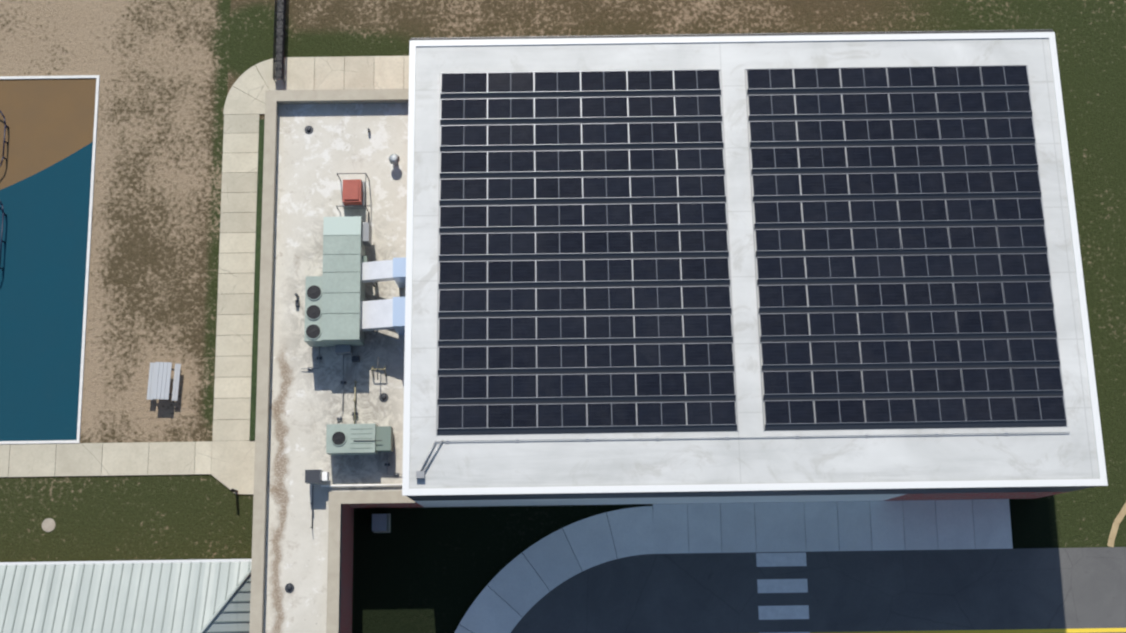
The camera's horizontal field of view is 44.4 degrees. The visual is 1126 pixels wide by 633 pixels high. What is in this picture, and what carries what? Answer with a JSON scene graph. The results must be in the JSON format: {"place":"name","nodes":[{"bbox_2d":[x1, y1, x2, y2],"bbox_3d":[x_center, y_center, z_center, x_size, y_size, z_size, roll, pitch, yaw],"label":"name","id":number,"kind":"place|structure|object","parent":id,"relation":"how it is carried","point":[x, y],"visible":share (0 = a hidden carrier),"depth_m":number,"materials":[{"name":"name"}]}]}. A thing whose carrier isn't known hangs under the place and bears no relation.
{"place":"outdoors","nodes":[
{"label":"outdoors","id":0,"kind":"place"},
{"bbox_2d":[0,559,251,632],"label":"metal roof","id":1,"kind":"structure","parent":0,"point":[178,596],"depth_m":63.03,"materials":[{"name":"white metal"}]},
{"bbox_2d":[0,0,1125,632],"bbox_3d":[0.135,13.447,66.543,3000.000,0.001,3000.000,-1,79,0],"label":"ground","id":2,"kind":"structure","parent":0,"point":[168,72],"depth_m":70.15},
{"bbox_2d":[0,75,99,443],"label":"playground","id":3,"kind":"object","parent":2,"relation":"on","point":[47,170],"visible":1,"depth_m":69.87,"materials":[{"name":"rubber"}]},
{"bbox_2d":[0,110,8,269],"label":"play loops","id":4,"kind":"object","parent":3,"relation":"on","point":[3,157],"visible":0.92,"depth_m":70.01,"materials":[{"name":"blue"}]},
{"bbox_2d":[147,362,181,400],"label":"picnic table","id":5,"kind":"object","parent":2,"relation":"on","point":[158,386],"visible":1,"depth_m":67.94,"materials":[{"name":"grey metal"}]},
{"bbox_2d":[0,56,408,494],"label":"sidewalks","id":6,"kind":"structure","parent":2,"relation":"on","point":[225,456],"depth_m":69.13,"materials":[{"name":"concrete"}]},
{"bbox_2d":[249,119,264,440],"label":"planting strip","id":7,"kind":"object","parent":2,"relation":"on","point":[256,284],"visible":0.29,"depth_m":69.48,"materials":[{"name":"green plant"}]},
{"bbox_2d":[273,0,286,82],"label":"fence","id":8,"kind":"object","parent":2,"relation":"on","point":[279,44],"depth_m":71.51,"materials":[{"name":"black metal"}]},
{"bbox_2d":[249,89,422,632],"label":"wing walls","id":9,"kind":"structure","parent":2,"relation":"on","point":[342,505],"depth_m":64.34,"materials":[{"name":"beige concrete"}]},
{"bbox_2d":[264,103,408,632],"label":"wing roof","id":10,"kind":"structure","parent":9,"relation":"on","point":[305,407],"depth_m":64.95,"materials":[{"name":"white concrete"}]},
{"bbox_2d":[285,126,401,592],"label":"rooftop pipes","id":11,"kind":"object","parent":10,"relation":"on","point":[316,476],"visible":0.92,"depth_m":63.64,"materials":[{"name":"beige metal"}]},
{"bbox_2d":[326,423,392,454],"bbox_3d":[-9.356,5.671,63.564,2.940,1.291,1.330,-1,79,0],"label":"rooftop hvac unit","id":12,"kind":"object","parent":10,"relation":"on","point":[359,439],"visible":1,"depth_m":63.06,"materials":[{"name":"green metal"}]},
{"bbox_2d":[304,216,371,353],"bbox_3d":[-10.482,-1.423,64.620,2.870,2.000,6.188,-1,79,0],"label":"rooftop hvac unit","id":13,"kind":"object","parent":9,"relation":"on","point":[334,294],"visible":1,"depth_m":63.68,"materials":[{"name":"green metal"}]},
{"bbox_2d":[295,128,399,306],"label":"roof vents","id":14,"kind":"object","parent":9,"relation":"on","point":[394,159],"visible":1,"depth_m":66.19,"materials":[{"name":"grey metal"}]},
{"bbox_2d":[336,173,369,221],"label":"roof hatch","id":15,"kind":"object","parent":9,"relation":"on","point":[354,194],"visible":0.9,"depth_m":65.53,"materials":[{"name":"paint"}]},
{"bbox_2d":[361,257,405,334],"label":"air ducts","id":16,"kind":"object","parent":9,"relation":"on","point":[385,314],"visible":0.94,"depth_m":63.65,"materials":[{"name":"white metal"}]},
{"bbox_2d":[372,514,390,532],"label":"utility box","id":17,"kind":"object","parent":2,"relation":"on","point":[380,523],"visible":1,"depth_m":66.16,"materials":[{"name":"grey metal"}]},
{"bbox_2d":[42,503,1125,546],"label":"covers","id":18,"kind":"object","parent":2,"relation":"on","point":[48,524],"visible":0.92,"depth_m":67.17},
{"bbox_2d":[455,499,1012,632],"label":"front walk","id":19,"kind":"structure","parent":2,"relation":"on","point":[518,585],"depth_m":66.98,"materials":[{"name":"concrete"}]},
{"bbox_2d":[407,486,1095,506],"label":"walls","id":20,"kind":"structure","parent":2,"relation":"on","point":[729,497],"depth_m":62.98,"materials":[{"name":"white"}]},
{"bbox_2d":[409,38,1099,495],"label":"roof","id":21,"kind":"structure","parent":20,"relation":"on","point":[701,458],"depth_m":59.98,"materials":[{"name":"white concrete"}]},
{"bbox_2d":[416,431,1069,478],"bbox_3d":[7.752,5.892,58.849,28.000,0.361,1.680,-1,79,0],"label":"roof conduit","id":22,"kind":"object","parent":21,"relation":"on","point":[420,474],"visible":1,"depth_m":59.08,"materials":[{"name":"grey metal"}]},
{"bbox_2d":[436,65,1067,434],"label":"solar panels","id":23,"kind":"object","parent":21,"relation":"on","point":[541,179],"visible":1,"depth_m":61.19,"materials":[{"name":"black glass"}]},
{"bbox_2d":[402,30,1107,495],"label":"roof trim","id":24,"kind":"structure","parent":21,"relation":"attached to","point":[724,38],"depth_m":61.38,"materials":[{"name":"white"}]},
{"bbox_2d":[511,547,1125,632],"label":"road","id":25,"kind":"structure","parent":2,"relation":"on","point":[967,589],"depth_m":66.54,"materials":[{"name":"grey asphalt"}]},
{"bbox_2d":[756,552,1125,632],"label":"road paint","id":26,"kind":"object","parent":25,"relation":"on","point":[781,586],"visible":1,"depth_m":66.41,"materials":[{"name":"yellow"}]}
]}

